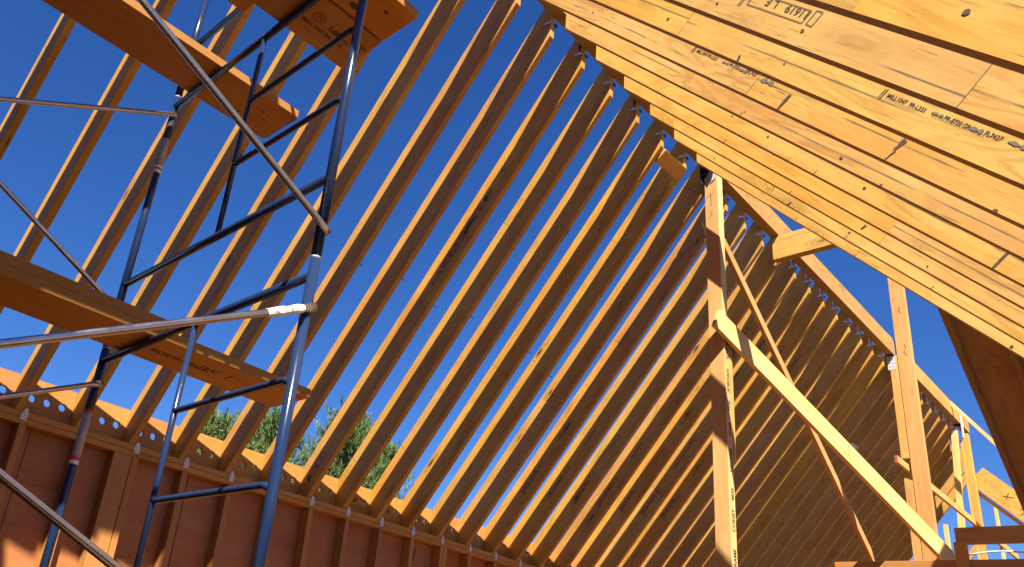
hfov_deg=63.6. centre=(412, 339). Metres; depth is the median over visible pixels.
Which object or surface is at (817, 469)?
rafter
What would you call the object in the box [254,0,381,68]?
scaffold plank
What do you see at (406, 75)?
rafter
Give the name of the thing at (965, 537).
header wall
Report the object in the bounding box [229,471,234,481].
hurricane tie
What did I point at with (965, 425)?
ridge beam
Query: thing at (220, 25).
scaffold section
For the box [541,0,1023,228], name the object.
rafter
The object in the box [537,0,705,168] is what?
ridge beam
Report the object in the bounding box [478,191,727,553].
rafter
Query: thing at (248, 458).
vent block
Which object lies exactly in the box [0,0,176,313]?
rafter
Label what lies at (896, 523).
rafter
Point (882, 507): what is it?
rafter
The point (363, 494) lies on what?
vent block
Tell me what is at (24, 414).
hurricane tie
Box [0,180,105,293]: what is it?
cross brace
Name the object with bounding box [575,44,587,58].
rafter hanger
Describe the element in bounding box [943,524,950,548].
gable stud
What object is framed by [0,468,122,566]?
cross brace
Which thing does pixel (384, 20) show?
scaffold plank
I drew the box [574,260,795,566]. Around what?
rafter
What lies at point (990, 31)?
rafter
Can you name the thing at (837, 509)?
rafter
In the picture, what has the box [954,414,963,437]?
beam hanger
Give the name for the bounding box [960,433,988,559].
ridge post
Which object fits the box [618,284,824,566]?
rafter
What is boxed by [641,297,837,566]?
rafter
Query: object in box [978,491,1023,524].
gable rafter
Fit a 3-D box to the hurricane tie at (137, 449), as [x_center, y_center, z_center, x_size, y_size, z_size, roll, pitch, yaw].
[-1.979,0.777,5.873,0.003,0.082,0.042,-16,-30,43]
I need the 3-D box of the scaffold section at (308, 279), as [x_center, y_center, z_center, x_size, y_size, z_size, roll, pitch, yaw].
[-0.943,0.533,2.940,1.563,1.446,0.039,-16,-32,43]
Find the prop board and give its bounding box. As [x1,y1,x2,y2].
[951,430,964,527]
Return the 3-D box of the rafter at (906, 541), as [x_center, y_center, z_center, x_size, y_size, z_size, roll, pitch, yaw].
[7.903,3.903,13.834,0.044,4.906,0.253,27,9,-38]
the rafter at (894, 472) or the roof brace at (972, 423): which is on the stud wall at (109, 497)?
the rafter at (894, 472)
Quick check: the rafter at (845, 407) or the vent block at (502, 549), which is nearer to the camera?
the vent block at (502, 549)
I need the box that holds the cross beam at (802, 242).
[772,228,836,262]
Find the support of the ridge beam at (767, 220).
on the ridge post at (723, 419)
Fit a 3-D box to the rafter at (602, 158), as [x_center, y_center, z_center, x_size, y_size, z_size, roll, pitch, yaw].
[0.621,0.041,7.235,0.059,5.184,0.286,27,9,-38]
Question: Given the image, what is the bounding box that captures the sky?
[0,0,1023,560]
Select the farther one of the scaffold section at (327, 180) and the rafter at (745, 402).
the rafter at (745, 402)
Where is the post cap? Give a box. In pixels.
[700,167,714,186]
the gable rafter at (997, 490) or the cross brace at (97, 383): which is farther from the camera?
the gable rafter at (997, 490)
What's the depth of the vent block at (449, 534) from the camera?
8.19 m
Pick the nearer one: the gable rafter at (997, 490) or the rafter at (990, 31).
the rafter at (990, 31)
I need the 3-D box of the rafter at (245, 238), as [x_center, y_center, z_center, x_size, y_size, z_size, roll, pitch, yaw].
[-1.082,-0.827,5.714,0.056,5.184,0.288,27,9,-38]
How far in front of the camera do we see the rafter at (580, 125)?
6.91 m
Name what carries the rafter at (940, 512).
on the stud wall at (109, 497)
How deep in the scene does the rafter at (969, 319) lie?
5.88 m
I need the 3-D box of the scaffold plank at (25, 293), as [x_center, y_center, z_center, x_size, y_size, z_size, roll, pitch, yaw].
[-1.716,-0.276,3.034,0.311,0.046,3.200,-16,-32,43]
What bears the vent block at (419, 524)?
on the stud wall at (109, 497)
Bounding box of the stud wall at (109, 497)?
[0,404,535,566]
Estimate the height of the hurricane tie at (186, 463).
0.082 m
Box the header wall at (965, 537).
[835,525,1023,566]
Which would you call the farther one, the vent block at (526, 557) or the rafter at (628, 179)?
the vent block at (526, 557)
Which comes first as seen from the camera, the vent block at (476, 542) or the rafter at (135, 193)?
the rafter at (135, 193)
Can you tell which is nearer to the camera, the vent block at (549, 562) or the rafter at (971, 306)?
the rafter at (971, 306)
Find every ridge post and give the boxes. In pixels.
[701,174,737,566]
[887,277,938,560]
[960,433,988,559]
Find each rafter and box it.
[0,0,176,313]
[0,13,75,160]
[10,4,255,410]
[69,31,307,427]
[122,49,371,444]
[172,0,464,459]
[217,0,520,472]
[259,9,554,482]
[298,40,584,497]
[334,68,612,508]
[368,95,638,518]
[394,120,663,527]
[424,143,685,536]
[452,165,704,545]
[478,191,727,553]
[508,203,745,560]
[531,222,763,566]
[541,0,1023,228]
[553,238,780,566]
[565,13,1023,260]
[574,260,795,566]
[589,0,1023,189]
[594,270,810,566]
[596,46,1023,287]
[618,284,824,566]
[624,76,1023,309]
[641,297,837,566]
[650,104,1023,328]
[662,310,849,566]
[664,0,1023,139]
[674,130,1023,344]
[682,322,861,566]
[696,153,1023,358]
[702,334,873,566]
[737,345,883,566]
[739,356,891,566]
[756,381,893,566]
[772,401,895,566]
[788,389,922,566]
[796,0,1023,73]
[803,393,931,566]
[818,402,939,566]
[832,410,947,566]
[849,417,953,561]
[862,444,951,561]
[876,444,953,560]
[887,449,964,560]
[898,473,966,560]
[976,468,1023,521]
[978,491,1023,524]
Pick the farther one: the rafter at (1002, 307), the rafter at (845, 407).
the rafter at (845, 407)
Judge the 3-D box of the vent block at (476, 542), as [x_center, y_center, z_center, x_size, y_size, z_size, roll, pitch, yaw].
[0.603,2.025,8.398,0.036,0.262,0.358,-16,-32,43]
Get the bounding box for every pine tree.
[151,404,252,467]
[235,406,309,482]
[296,394,394,511]
[353,437,414,512]
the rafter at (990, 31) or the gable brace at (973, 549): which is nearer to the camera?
the rafter at (990, 31)
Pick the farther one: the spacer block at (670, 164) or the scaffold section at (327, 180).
the spacer block at (670, 164)
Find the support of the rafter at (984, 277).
attached to the ridge beam at (559, 15)
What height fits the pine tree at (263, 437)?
7.184 m
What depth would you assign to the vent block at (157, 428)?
6.13 m
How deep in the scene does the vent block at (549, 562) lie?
9.23 m
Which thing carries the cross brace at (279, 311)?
attached to the scaffold section at (308, 279)
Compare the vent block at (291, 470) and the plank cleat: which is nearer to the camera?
the plank cleat
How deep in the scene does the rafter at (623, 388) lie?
8.46 m
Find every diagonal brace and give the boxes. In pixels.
[711,310,954,559]
[724,239,876,560]
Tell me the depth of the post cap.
7.60 m
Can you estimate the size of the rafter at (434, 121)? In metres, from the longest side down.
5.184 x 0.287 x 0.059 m
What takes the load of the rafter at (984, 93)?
attached to the ridge beam at (559, 15)
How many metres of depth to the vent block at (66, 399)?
5.63 m
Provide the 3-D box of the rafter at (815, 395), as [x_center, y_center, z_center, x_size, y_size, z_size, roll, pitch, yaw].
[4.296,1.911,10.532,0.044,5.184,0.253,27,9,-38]
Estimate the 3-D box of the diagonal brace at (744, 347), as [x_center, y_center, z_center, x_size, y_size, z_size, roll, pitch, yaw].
[4.000,1.111,7.369,4.050,0.182,0.040,41,-34,-15]
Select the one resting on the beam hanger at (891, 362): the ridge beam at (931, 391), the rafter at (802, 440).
the ridge beam at (931, 391)
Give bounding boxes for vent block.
[0,367,19,406]
[21,380,77,424]
[88,400,130,440]
[134,417,178,455]
[184,433,222,469]
[229,448,264,481]
[279,462,302,493]
[311,475,338,504]
[346,487,371,514]
[380,497,402,524]
[411,508,431,533]
[440,517,458,541]
[469,527,484,549]
[495,535,508,557]
[519,543,531,564]
[543,551,553,566]
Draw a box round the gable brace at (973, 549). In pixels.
[969,545,976,559]
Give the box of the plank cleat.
[227,0,256,11]
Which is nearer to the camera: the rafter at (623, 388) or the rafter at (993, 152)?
the rafter at (993, 152)
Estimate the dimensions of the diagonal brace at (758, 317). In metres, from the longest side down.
6.057 x 0.089 x 0.038 m
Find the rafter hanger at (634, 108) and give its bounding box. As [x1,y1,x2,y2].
[630,100,641,112]
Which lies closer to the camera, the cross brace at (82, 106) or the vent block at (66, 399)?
the cross brace at (82, 106)
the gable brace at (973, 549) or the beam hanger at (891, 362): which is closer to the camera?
the beam hanger at (891, 362)
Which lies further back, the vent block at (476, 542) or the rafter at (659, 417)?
the rafter at (659, 417)
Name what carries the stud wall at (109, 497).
on the subfloor
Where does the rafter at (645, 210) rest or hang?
on the stud wall at (109, 497)
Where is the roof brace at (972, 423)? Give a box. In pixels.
[950,401,995,446]
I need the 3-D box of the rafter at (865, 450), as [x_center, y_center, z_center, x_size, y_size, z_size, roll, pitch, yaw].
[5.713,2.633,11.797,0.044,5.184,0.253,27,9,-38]
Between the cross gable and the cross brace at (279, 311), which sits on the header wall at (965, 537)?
the cross gable
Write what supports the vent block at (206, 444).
on the stud wall at (109, 497)
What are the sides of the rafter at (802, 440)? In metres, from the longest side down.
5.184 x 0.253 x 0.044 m
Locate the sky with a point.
(86, 64)
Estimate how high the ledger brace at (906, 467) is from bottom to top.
0.089 m
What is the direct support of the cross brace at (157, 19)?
attached to the scaffold section at (327, 180)
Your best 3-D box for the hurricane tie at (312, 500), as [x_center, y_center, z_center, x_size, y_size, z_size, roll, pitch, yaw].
[-0.845,1.355,6.885,0.003,0.082,0.042,-16,-30,43]
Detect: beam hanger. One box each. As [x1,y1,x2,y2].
[885,341,896,369]
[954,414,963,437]
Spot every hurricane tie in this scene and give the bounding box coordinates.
[20,408,28,420]
[134,442,139,453]
[183,457,188,467]
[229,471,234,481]
[310,496,314,505]
[346,507,350,515]
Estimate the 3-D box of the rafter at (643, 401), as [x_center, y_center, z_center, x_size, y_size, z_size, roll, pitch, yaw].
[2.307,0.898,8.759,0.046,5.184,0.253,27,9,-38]
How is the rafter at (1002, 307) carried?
attached to the ridge beam at (559, 15)
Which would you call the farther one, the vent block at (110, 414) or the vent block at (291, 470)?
the vent block at (291, 470)
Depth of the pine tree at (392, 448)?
20.04 m
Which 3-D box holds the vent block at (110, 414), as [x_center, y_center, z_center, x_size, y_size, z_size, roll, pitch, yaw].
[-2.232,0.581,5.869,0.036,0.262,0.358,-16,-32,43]
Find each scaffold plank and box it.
[0,250,170,329]
[0,262,310,406]
[42,0,298,138]
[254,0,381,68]
[333,0,418,40]
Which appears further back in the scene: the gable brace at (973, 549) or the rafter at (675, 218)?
the gable brace at (973, 549)
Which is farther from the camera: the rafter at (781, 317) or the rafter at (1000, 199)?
the rafter at (781, 317)
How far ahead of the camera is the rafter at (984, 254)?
4.55 m
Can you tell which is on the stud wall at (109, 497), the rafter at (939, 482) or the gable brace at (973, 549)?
the rafter at (939, 482)
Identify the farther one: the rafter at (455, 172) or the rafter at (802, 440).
the rafter at (802, 440)
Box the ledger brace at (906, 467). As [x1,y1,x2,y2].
[894,455,1018,558]
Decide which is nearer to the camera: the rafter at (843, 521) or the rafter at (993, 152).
the rafter at (993, 152)
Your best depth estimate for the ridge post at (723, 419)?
6.74 m
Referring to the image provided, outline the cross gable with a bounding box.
[937,307,1023,510]
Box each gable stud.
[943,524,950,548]
[993,507,1005,558]
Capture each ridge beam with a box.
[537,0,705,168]
[722,179,894,354]
[894,341,959,423]
[957,416,969,433]
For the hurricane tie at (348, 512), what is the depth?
7.13 m
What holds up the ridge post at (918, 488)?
on the subfloor
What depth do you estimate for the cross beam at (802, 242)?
8.34 m
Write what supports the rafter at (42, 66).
on the stud wall at (109, 497)
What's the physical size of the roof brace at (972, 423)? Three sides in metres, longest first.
1.692 x 0.051 x 0.035 m
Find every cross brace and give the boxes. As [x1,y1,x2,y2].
[0,96,179,117]
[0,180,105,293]
[0,302,317,348]
[0,379,103,399]
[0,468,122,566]
[137,0,331,235]
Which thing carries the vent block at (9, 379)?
on the stud wall at (109, 497)
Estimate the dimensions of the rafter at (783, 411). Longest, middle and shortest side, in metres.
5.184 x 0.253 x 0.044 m
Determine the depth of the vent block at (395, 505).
7.68 m
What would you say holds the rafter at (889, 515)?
on the stud wall at (109, 497)
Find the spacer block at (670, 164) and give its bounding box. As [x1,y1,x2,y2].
[655,149,686,179]
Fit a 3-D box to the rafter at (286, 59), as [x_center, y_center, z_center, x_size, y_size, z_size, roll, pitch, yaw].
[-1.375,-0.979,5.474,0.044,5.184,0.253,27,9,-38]
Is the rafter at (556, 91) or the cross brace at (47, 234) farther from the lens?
the rafter at (556, 91)
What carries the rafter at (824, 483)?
on the stud wall at (109, 497)
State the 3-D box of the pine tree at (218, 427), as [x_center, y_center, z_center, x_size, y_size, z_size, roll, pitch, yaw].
[-4.161,4.285,15.014,2.756,6.513,2.772,1,-24,14]
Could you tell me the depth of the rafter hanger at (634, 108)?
6.93 m
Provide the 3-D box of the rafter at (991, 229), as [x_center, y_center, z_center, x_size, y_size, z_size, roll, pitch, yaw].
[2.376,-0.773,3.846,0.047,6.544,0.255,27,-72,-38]
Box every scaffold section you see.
[39,254,320,566]
[103,0,367,347]
[175,0,241,97]
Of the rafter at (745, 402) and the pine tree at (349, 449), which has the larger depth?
the pine tree at (349, 449)
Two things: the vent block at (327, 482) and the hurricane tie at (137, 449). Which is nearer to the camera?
the hurricane tie at (137, 449)
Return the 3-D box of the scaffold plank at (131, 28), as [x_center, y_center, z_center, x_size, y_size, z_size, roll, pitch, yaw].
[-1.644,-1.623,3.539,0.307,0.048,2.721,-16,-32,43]
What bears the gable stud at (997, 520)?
on the subfloor
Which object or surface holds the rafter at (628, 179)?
on the stud wall at (109, 497)

